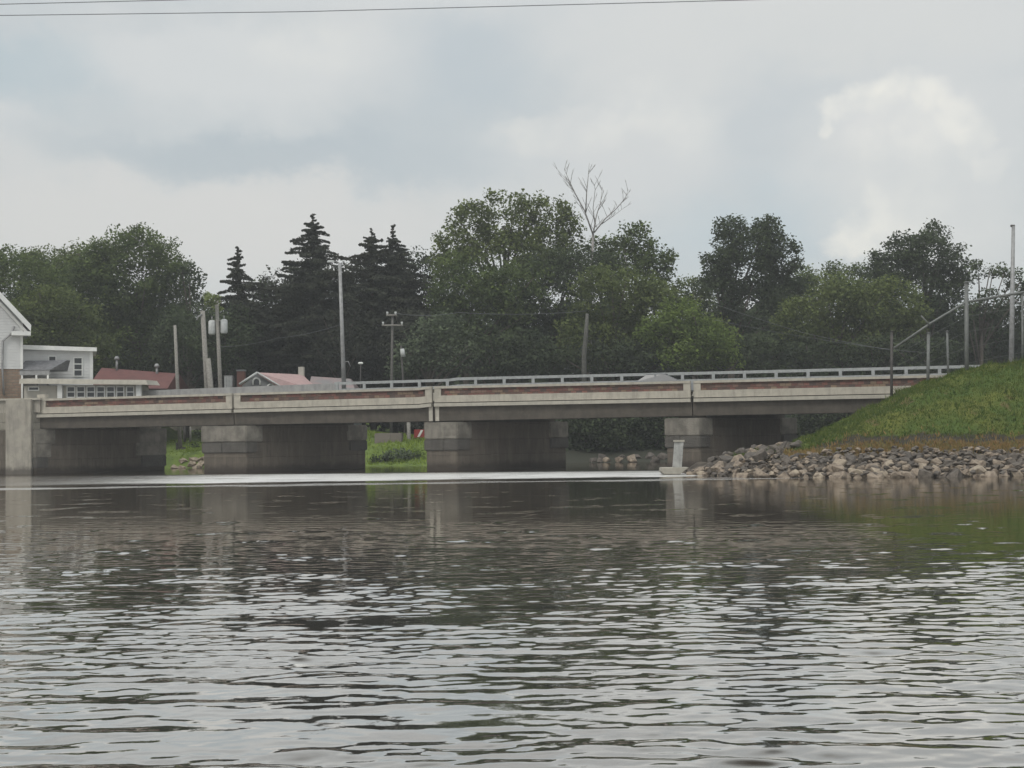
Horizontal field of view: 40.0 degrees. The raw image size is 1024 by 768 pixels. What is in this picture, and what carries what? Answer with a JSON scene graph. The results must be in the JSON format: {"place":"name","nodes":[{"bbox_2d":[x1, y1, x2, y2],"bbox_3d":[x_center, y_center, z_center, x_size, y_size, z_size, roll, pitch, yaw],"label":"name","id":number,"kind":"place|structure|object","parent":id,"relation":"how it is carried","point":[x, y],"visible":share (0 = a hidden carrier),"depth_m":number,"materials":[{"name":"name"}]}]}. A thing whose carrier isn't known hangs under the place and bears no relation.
{"place":"outdoors","nodes":[
{"label":"outdoors","id":0,"kind":"place"},
{"bbox_2d":[0,0,170,4],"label":"power line","id":1,"kind":"object","parent":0,"point":[88,2],"visible":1,"depth_m":62.69,"materials":[{"name":"grey metal"}]},
{"bbox_2d":[0,0,741,15],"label":"power line","id":2,"kind":"object","parent":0,"point":[372,9],"visible":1,"depth_m":62.67,"materials":[{"name":"grey metal"}]},
{"bbox_2d":[161,423,666,468],"bbox_3d":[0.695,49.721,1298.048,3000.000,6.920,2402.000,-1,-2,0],"label":"ground","id":3,"kind":"structure","parent":0,"point":[579,456],"depth_m":109.11,"materials":[{"name":"green plant"}]},
{"bbox_2d":[0,244,85,346],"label":"broadleaf tree","id":4,"kind":"object","parent":3,"relation":"on","point":[24,274],"visible":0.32,"depth_m":123.33,"materials":[{"name":"green plant"}]},
{"bbox_2d":[0,237,115,344],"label":"broadleaf tree","id":5,"kind":"object","parent":3,"relation":"on","point":[61,251],"visible":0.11,"depth_m":137.17,"materials":[{"name":"green plant"}]},
{"bbox_2d":[23,345,96,397],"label":"flat roofed house","id":6,"kind":"structure","parent":3,"relation":"on","point":[80,363],"depth_m":103.20,"materials":[{"name":"white"}]},
{"bbox_2d":[73,357,82,376],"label":"window","id":7,"kind":"structure","parent":6,"relation":"in","point":[77,361],"depth_m":103.48,"materials":[{"name":"white glass"}]},
{"bbox_2d":[9,280,123,375],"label":"broadleaf tree","id":8,"kind":"object","parent":3,"relation":"on","point":[61,334],"visible":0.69,"depth_m":119.95,"materials":[{"name":"green plant"}]},
{"bbox_2d":[0,398,166,473],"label":"bridge abutment","id":9,"kind":"object","parent":3,"relation":"on","point":[28,445],"visible":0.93,"depth_m":95.19,"materials":[{"name":"concrete"}]},
{"bbox_2d":[0,292,30,398],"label":"gabled house","id":10,"kind":"structure","parent":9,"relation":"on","point":[15,326],"depth_m":100.33,"materials":[{"name":"white"}]},
{"bbox_2d":[20,360,69,397],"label":"porch roof","id":11,"kind":"structure","parent":10,"relation":"attached to","point":[40,367],"depth_m":101.11,"materials":[{"name":"grey"}]},
{"bbox_2d":[19,378,158,398],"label":"pavilion","id":12,"kind":"structure","parent":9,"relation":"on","point":[114,388],"depth_m":98.62,"materials":[{"name":"concrete"}]},
{"bbox_2d":[66,386,74,397],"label":"window","id":13,"kind":"structure","parent":12,"relation":"in","point":[70,390],"depth_m":98.62,"materials":[{"name":"white glass"}]},
{"bbox_2d":[76,386,84,397],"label":"window","id":14,"kind":"structure","parent":12,"relation":"in","point":[80,390],"depth_m":98.62,"materials":[{"name":"white glass"}]},
{"bbox_2d":[86,386,94,396],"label":"window","id":15,"kind":"structure","parent":12,"relation":"in","point":[90,390],"depth_m":98.62,"materials":[{"name":"white glass"}]},
{"bbox_2d":[96,386,104,396],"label":"window","id":16,"kind":"structure","parent":12,"relation":"in","point":[100,390],"depth_m":98.62,"materials":[{"name":"white glass"}]},
{"bbox_2d":[106,386,114,396],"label":"window","id":17,"kind":"structure","parent":12,"relation":"in","point":[110,390],"depth_m":98.62,"materials":[{"name":"white glass"}]},
{"bbox_2d":[116,386,124,396],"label":"window","id":18,"kind":"structure","parent":12,"relation":"in","point":[120,390],"depth_m":98.62,"materials":[{"name":"white glass"}]},
{"bbox_2d":[126,386,133,395],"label":"window","id":19,"kind":"structure","parent":12,"relation":"in","point":[129,389],"depth_m":98.62,"materials":[{"name":"grey glass"}]},
{"bbox_2d":[51,222,202,374],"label":"broadleaf tree","id":20,"kind":"object","parent":3,"relation":"on","point":[96,271],"visible":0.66,"depth_m":129.12,"materials":[{"name":"green plant"}]},
{"bbox_2d":[93,356,188,389],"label":"red roofed building","id":21,"kind":"structure","parent":3,"relation":"on","point":[166,381],"depth_m":114.19,"materials":[{"name":"brick"}]},
{"bbox_2d":[173,325,182,448],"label":"wooden pole","id":22,"kind":"object","parent":3,"relation":"on","point":[179,431],"visible":0.81,"depth_m":108.03,"materials":[{"name":"grey wood"}]},
{"bbox_2d":[152,261,213,388],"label":"broadleaf tree","id":23,"kind":"object","parent":3,"relation":"on","point":[184,271],"visible":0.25,"depth_m":127.18,"materials":[{"name":"green plant"}]},
{"bbox_2d":[144,306,225,437],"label":"understory tree","id":24,"kind":"object","parent":3,"relation":"on","point":[166,344],"visible":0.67,"depth_m":120.72,"materials":[{"name":"green plant"}]},
{"bbox_2d":[196,311,207,387],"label":"utility pole","id":25,"kind":"object","parent":3,"relation":"on","point":[204,337],"visible":0.57,"depth_m":106.05,"materials":[{"name":"grey wood"}]},
{"bbox_2d":[206,358,213,387],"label":"stub pole","id":26,"kind":"object","parent":3,"relation":"on","point":[209,373],"visible":0.4,"depth_m":105.56,"materials":[{"name":"grey wood"}]},
{"bbox_2d":[208,300,227,387],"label":"transformer pole","id":27,"kind":"object","parent":3,"relation":"on","point":[214,327],"visible":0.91,"depth_m":109.08,"materials":[{"name":"grey wood"}]},
{"bbox_2d":[202,291,224,312],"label":"climbing vine","id":28,"kind":"object","parent":27,"relation":"attached to","point":[209,297],"visible":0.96,"depth_m":108.45,"materials":[{"name":"green plant"}]},
{"bbox_2d":[177,301,266,387],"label":"understory tree","id":29,"kind":"object","parent":3,"relation":"on","point":[245,338],"visible":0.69,"depth_m":117.23,"materials":[{"name":"green plant"}]},
{"bbox_2d":[190,295,259,387],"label":"broadleaf tree","id":30,"kind":"object","parent":3,"relation":"on","point":[200,386],"visible":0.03,"depth_m":122.71,"materials":[{"name":"green plant"}]},
{"bbox_2d":[224,375,233,386],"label":"cooling unit","id":31,"kind":"object","parent":3,"relation":"on","point":[228,380],"visible":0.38,"depth_m":111.10,"materials":[{"name":"grey metal"}]},
{"bbox_2d":[236,370,245,386],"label":"brick chimney","id":32,"kind":"object","parent":3,"relation":"on","point":[241,375],"visible":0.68,"depth_m":111.11,"materials":[{"name":"red brick"}]},
{"bbox_2d":[197,246,285,386],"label":"spruce tree","id":33,"kind":"object","parent":3,"relation":"on","point":[238,286],"visible":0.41,"depth_m":120.78,"materials":[{"name":"green plant"}]},
{"bbox_2d":[234,304,304,372],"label":"understory tree","id":34,"kind":"object","parent":3,"relation":"on","point":[265,346],"visible":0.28,"depth_m":124.69,"materials":[{"name":"green plant"}]},
{"bbox_2d":[248,277,291,370],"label":"broadleaf tree","id":35,"kind":"object","parent":3,"relation":"on","point":[267,295],"visible":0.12,"depth_m":126.98,"materials":[{"name":"green plant"}]},
{"bbox_2d":[239,367,311,386],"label":"pink roofed house","id":36,"kind":"structure","parent":3,"relation":"on","point":[269,379],"depth_m":110.10,"materials":[{"name":"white metal"}]},
{"bbox_2d":[243,265,308,380],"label":"broadleaf tree","id":37,"kind":"object","parent":3,"relation":"on","point":[271,285],"visible":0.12,"depth_m":125.96,"materials":[{"name":"green plant"}]},
{"bbox_2d":[251,213,378,387],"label":"spruce tree","id":38,"kind":"object","parent":3,"relation":"on","point":[312,281],"visible":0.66,"depth_m":122.23,"materials":[{"name":"green plant"}]},
{"bbox_2d":[283,257,346,380],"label":"broadleaf tree","id":39,"kind":"object","parent":3,"relation":"on","point":[333,265],"visible":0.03,"depth_m":128.05,"materials":[{"name":"green plant"}]},
{"bbox_2d":[310,376,361,424],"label":"grey pink house","id":40,"kind":"structure","parent":3,"relation":"on","point":[321,380],"depth_m":116.41,"materials":[{"name":"grey"}]},
{"bbox_2d":[301,303,378,378],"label":"understory tree","id":41,"kind":"object","parent":3,"relation":"on","point":[358,355],"visible":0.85,"depth_m":119.80,"materials":[{"name":"green plant"}]},
{"bbox_2d":[330,256,385,424],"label":"broadleaf tree","id":42,"kind":"object","parent":3,"relation":"on","point":[351,265],"visible":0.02,"depth_m":128.57,"materials":[{"name":"green plant"}]},
{"bbox_2d":[328,228,429,429],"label":"spruce tree","id":43,"kind":"object","parent":3,"relation":"on","point":[369,259],"visible":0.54,"depth_m":123.28,"materials":[{"name":"green plant"}]},
{"bbox_2d":[367,454,390,462],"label":"bank shrub","id":44,"kind":"object","parent":3,"relation":"on","point":[373,459],"visible":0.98,"depth_m":106.57,"materials":[{"name":"green plant"}]},
{"bbox_2d":[333,224,440,432],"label":"spruce tree","id":45,"kind":"object","parent":3,"relation":"on","point":[394,262],"visible":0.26,"depth_m":125.91,"materials":[{"name":"green plant"}]},
{"bbox_2d":[375,433,402,443],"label":"stone block","id":46,"kind":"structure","parent":3,"relation":"on","point":[383,437],"depth_m":109.93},
{"bbox_2d":[382,312,402,432],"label":"crossarm pole","id":47,"kind":"object","parent":3,"relation":"on","point":[392,325],"visible":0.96,"depth_m":112.05,"materials":[{"name":"grey wood"}]},
{"bbox_2d":[397,311,582,315],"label":"power line","id":48,"kind":"object","parent":47,"relation":"attached to","point":[482,313],"visible":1,"depth_m":112.28,"materials":[{"name":"grey metal"}]},
{"bbox_2d":[381,447,420,458],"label":"bank shrub","id":49,"kind":"object","parent":3,"relation":"on","point":[389,454],"visible":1,"depth_m":105.88,"materials":[{"name":"green plant"}]},
{"bbox_2d":[368,266,434,431],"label":"broadleaf tree","id":50,"kind":"object","parent":3,"relation":"on","point":[416,294],"visible":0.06,"depth_m":128.47,"materials":[{"name":"green plant"}]},
{"bbox_2d":[365,302,439,434],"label":"understory tree","id":51,"kind":"object","parent":3,"relation":"on","point":[384,348],"visible":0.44,"depth_m":120.32,"materials":[{"name":"green plant"}]},
{"bbox_2d":[400,346,406,431],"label":"transformer pole","id":52,"kind":"object","parent":3,"relation":"on","point":[402,352],"visible":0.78,"depth_m":110.67,"materials":[{"name":"metal"}]},
{"bbox_2d":[414,429,423,438],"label":"barrier","id":53,"kind":"object","parent":3,"relation":"on","point":[418,433],"visible":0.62,"depth_m":112.93,"materials":[{"name":"red paint"}]},
{"bbox_2d":[395,245,444,433],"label":"broadleaf tree","id":54,"kind":"object","parent":3,"relation":"on","point":[419,264],"visible":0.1,"depth_m":131.41,"materials":[{"name":"green plant"}]},
{"bbox_2d":[383,307,481,428],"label":"broadleaf tree","id":55,"kind":"object","parent":3,"relation":"on","point":[431,353],"visible":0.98,"depth_m":114.37,"materials":[{"name":"green plant"}]},
{"bbox_2d":[421,246,561,383],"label":"broadleaf tree","id":56,"kind":"object","parent":3,"relation":"on","point":[484,293],"visible":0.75,"depth_m":120.65,"materials":[{"name":"green plant"}]},
{"bbox_2d":[421,187,587,382],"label":"broadleaf tree","id":57,"kind":"object","parent":3,"relation":"on","point":[506,237],"visible":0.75,"depth_m":126.14,"materials":[{"name":"green plant"}]},
{"bbox_2d":[457,314,560,383],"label":"broadleaf tree","id":58,"kind":"object","parent":3,"relation":"on","point":[506,342],"visible":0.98,"depth_m":114.71,"materials":[{"name":"green plant"}]},
{"bbox_2d":[23,293,1020,430],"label":"woodland","id":59,"kind":"object","parent":3,"relation":"on","point":[457,375],"visible":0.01,"depth_m":147.69,"materials":[{"name":"green plant"}]},
{"bbox_2d":[478,244,621,381],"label":"broadleaf tree","id":60,"kind":"object","parent":3,"relation":"on","point":[545,325],"visible":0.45,"depth_m":122.80,"materials":[{"name":"green plant"}]},
{"bbox_2d":[582,313,588,381],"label":"utility pole","id":61,"kind":"object","parent":3,"relation":"on","point":[584,353],"visible":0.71,"depth_m":114.65,"materials":[{"name":"grey wood"}]},
{"bbox_2d":[555,418,623,451],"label":"shore tree","id":62,"kind":"object","parent":3,"relation":"on","point":[582,437],"visible":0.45,"depth_m":110.28,"materials":[{"name":"green plant"}]},
{"bbox_2d":[554,159,630,380],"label":"dead tree","id":63,"kind":"object","parent":3,"relation":"on","point":[594,218],"visible":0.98,"depth_m":126.66,"materials":[{"name":"grey plant"}]},
{"bbox_2d":[539,336,672,433],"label":"broadleaf tree","id":64,"kind":"object","parent":3,"relation":"on","point":[632,360],"visible":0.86,"depth_m":115.83,"materials":[{"name":"green plant"}]},
{"bbox_2d":[588,417,654,452],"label":"shore tree","id":65,"kind":"object","parent":3,"relation":"on","point":[620,438],"visible":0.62,"depth_m":109.83,"materials":[{"name":"green plant"}]},
{"bbox_2d":[574,220,688,350],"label":"broadleaf tree","id":66,"kind":"object","parent":3,"relation":"on","point":[644,258],"visible":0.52,"depth_m":127.19,"materials":[{"name":"green plant"}]},
{"bbox_2d":[544,261,743,380],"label":"broadleaf tree","id":67,"kind":"object","parent":3,"relation":"on","point":[644,295],"visible":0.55,"depth_m":117.78,"materials":[{"name":"green plant"}]},
{"bbox_2d":[625,417,677,449],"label":"shore tree","id":68,"kind":"object","parent":3,"relation":"on","point":[657,434],"visible":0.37,"depth_m":110.77,"materials":[{"name":"green plant"}]},
{"bbox_2d":[632,294,745,378],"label":"broadleaf tree","id":69,"kind":"object","parent":3,"relation":"on","point":[710,352],"visible":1,"depth_m":115.11,"materials":[{"name":"green plant"}]},
{"bbox_2d":[676,275,720,378],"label":"broadleaf tree","id":70,"kind":"object","parent":3,"relation":"on","point":[688,281],"visible":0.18,"depth_m":140.39,"materials":[{"name":"green plant"}]},
{"bbox_2d":[682,213,819,377],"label":"broadleaf tree","id":71,"kind":"object","parent":3,"relation":"on","point":[773,287],"visible":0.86,"depth_m":126.37,"materials":[{"name":"green plant"}]},
{"bbox_2d":[728,330,803,377],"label":"understory tree","id":72,"kind":"object","parent":3,"relation":"on","point":[765,342],"visible":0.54,"depth_m":117.11,"materials":[{"name":"green plant"}]},
{"bbox_2d":[775,333,852,376],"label":"understory tree","id":73,"kind":"object","parent":3,"relation":"on","point":[814,352],"visible":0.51,"depth_m":118.65,"materials":[{"name":"green plant"}]},
{"bbox_2d":[788,413,845,436],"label":"shore tree","id":74,"kind":"object","parent":3,"relation":"on","point":[811,423],"visible":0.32,"depth_m":109.98,"materials":[{"name":"green plant"}]},
{"bbox_2d":[768,259,897,375],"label":"broadleaf tree","id":75,"kind":"object","parent":3,"relation":"on","point":[834,267],"visible":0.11,"depth_m":135.55,"materials":[{"name":"green plant"}]},
{"bbox_2d":[768,269,936,375],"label":"broadleaf tree","id":76,"kind":"object","parent":3,"relation":"on","point":[859,311],"visible":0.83,"depth_m":119.68,"materials":[{"name":"green plant"}]},
{"bbox_2d":[839,331,912,375],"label":"understory tree","id":77,"kind":"object","parent":3,"relation":"on","point":[885,362],"visible":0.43,"depth_m":117.46,"materials":[{"name":"green plant"}]},
{"bbox_2d":[858,218,978,361],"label":"broadleaf tree","id":78,"kind":"object","parent":3,"relation":"on","point":[911,260],"visible":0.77,"depth_m":126.45,"materials":[{"name":"green plant"}]},
{"bbox_2d":[893,332,963,373],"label":"understory tree","id":79,"kind":"object","parent":3,"relation":"on","point":[940,349],"visible":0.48,"depth_m":115.41,"materials":[{"name":"green plant"}]},
{"bbox_2d":[916,272,1023,371],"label":"broadleaf tree","id":80,"kind":"object","parent":3,"relation":"on","point":[1003,336],"visible":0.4,"depth_m":127.70,"materials":[{"name":"green plant"}]},
{"bbox_2d":[949,259,1023,364],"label":"broadleaf tree","id":81,"kind":"object","parent":3,"relation":"on","point":[974,310],"visible":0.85,"depth_m":124.11,"materials":[{"name":"green plant"}]},
{"bbox_2d":[0,462,1023,767],"bbox_3d":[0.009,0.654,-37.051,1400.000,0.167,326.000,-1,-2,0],"label":"water","id":82,"kind":"structure","parent":0,"point":[628,614],"depth_m":15.42,"materials":[{"name":"grey liquid"}]},
{"bbox_2d":[659,467,687,473],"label":"concrete slab","id":83,"kind":"structure","parent":82,"relation":"on","point":[671,470],"depth_m":70.88,"materials":[{"name":"grey concrete"}]},
{"bbox_2d":[672,440,684,466],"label":"gauge post","id":84,"kind":"object","parent":83,"relation":"on","point":[678,453],"visible":0.99,"depth_m":71.41,"materials":[{"name":"concrete"}]},
{"bbox_2d":[0,0,1023,328],"label":"sky","id":85,"kind":"structure","parent":0,"point":[852,123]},
{"bbox_2d":[682,357,1023,477],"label":"river bank","id":86,"kind":"structure","parent":0,"point":[895,438],"depth_m":67.28,"materials":[{"name":"green plant"}]},
{"bbox_2d":[718,455,732,462],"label":"rock","id":87,"kind":"object","parent":86,"relation":"on","point":[728,459],"visible":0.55,"depth_m":69.62,"materials":[{"name":"grey stone"}]},
{"bbox_2d":[753,469,770,477],"bbox_3d":[11.394,4.260,64.270,0.784,0.600,0.923,21,-20,-5],"label":"rock","id":88,"kind":"object","parent":86,"relation":"on","point":[758,473],"visible":0.66,"depth_m":63.96,"materials":[{"name":"beige stone"}]},
{"bbox_2d":[832,463,845,471],"bbox_3d":[14.606,3.904,62.994,0.781,0.701,0.611,-8,17,30],"label":"rock","id":89,"kind":"object","parent":86,"relation":"on","point":[838,467],"visible":0.61,"depth_m":62.79,"materials":[{"name":"beige stone"}]},
{"bbox_2d":[832,471,850,477],"bbox_3d":[14.587,4.165,62.251,0.923,0.645,0.769,0,-2,-25],"label":"rock","id":90,"kind":"object","parent":86,"relation":"on","point":[842,474],"visible":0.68,"depth_m":61.98,"materials":[{"name":"grey stone"}]},
{"bbox_2d":[685,445,1023,476],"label":"rubble","id":91,"kind":"object","parent":86,"relation":"on","point":[951,455],"visible":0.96,"depth_m":64.05,"materials":[{"name":"grey stone"}]},
{"bbox_2d":[782,419,1023,458],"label":"dry grass","id":92,"kind":"structure","parent":86,"relation":"on","point":[1007,445],"depth_m":65.59,"materials":[{"name":"plant"}]},
{"bbox_2d":[897,470,915,477],"bbox_3d":[17.415,4.082,61.844,0.661,0.489,1.238,17,10,-24],"label":"rock","id":93,"kind":"object","parent":86,"relation":"on","point":[907,474],"visible":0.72,"depth_m":61.62,"materials":[{"name":"grey stone"}]},
{"bbox_2d":[917,469,932,476],"bbox_3d":[18.145,4.052,61.802,0.726,0.615,0.429,-2,-2,20],"label":"rock","id":94,"kind":"object","parent":86,"relation":"on","point":[923,473],"visible":0.55,"depth_m":61.65,"materials":[{"name":"grey stone"}]},
{"bbox_2d":[946,469,962,476],"bbox_3d":[19.388,4.031,61.479,0.833,0.577,0.578,-15,-10,-38],"label":"rock","id":95,"kind":"object","parent":86,"relation":"on","point":[956,473],"visible":0.53,"depth_m":61.31,"materials":[{"name":"grey stone"}]},
{"bbox_2d":[890,281,1023,396],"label":"mound fence","id":96,"kind":"object","parent":86,"relation":"on","point":[965,303],"visible":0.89,"depth_m":73.11,"materials":[{"name":"metal"}]},
{"bbox_2d":[968,465,986,475],"bbox_3d":[20.412,3.832,61.847,0.751,0.575,1.078,1,-5,-12],"label":"rock","id":97,"kind":"object","parent":86,"relation":"on","point":[979,469],"visible":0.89,"depth_m":61.53,"materials":[{"name":"beige stone"}]},
{"bbox_2d":[1009,225,1020,361],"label":"light mast","id":98,"kind":"object","parent":86,"relation":"on","point":[1011,318],"visible":0.79,"depth_m":84.17,"materials":[{"name":"grey metal"}]},
{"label":"rock","id":99,"kind":"object","parent":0,"visible":0},
{"bbox_2d":[752,447,767,461],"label":"rock","id":100,"kind":"object","parent":99,"relation":"on","point":[760,454],"visible":1,"depth_m":66.23,"materials":[{"name":"grey stone"}]},
{"label":"river bed","id":101,"kind":"structure","parent":0,"visible":0},
{"bbox_2d":[36,375,944,472],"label":"road bridge","id":102,"kind":"structure","parent":101,"relation":"on","point":[484,427],"depth_m":87.55,"materials":[{"name":"concrete"}]},
{"bbox_2d":[143,383,335,395],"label":"road wall","id":103,"kind":"structure","parent":102,"relation":"on","point":[293,388],"depth_m":97.49,"materials":[{"name":"grey concrete"}]},
{"bbox_2d":[327,260,350,388],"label":"lamp pole","id":104,"kind":"object","parent":102,"relation":"on","point":[343,368],"visible":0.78,"depth_m":97.12,"materials":[{"name":"grey metal"}]},
{"bbox_2d":[334,365,978,389],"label":"bridge railing","id":105,"kind":"object","parent":102,"relation":"on","point":[713,373],"visible":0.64,"depth_m":89.71,"materials":[{"name":"grey metal"}]},
{"bbox_2d":[635,373,693,395],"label":"silver car","id":106,"kind":"object","parent":102,"relation":"on","point":[656,377],"visible":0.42,"depth_m":85.75,"materials":[{"name":"grey paint"}]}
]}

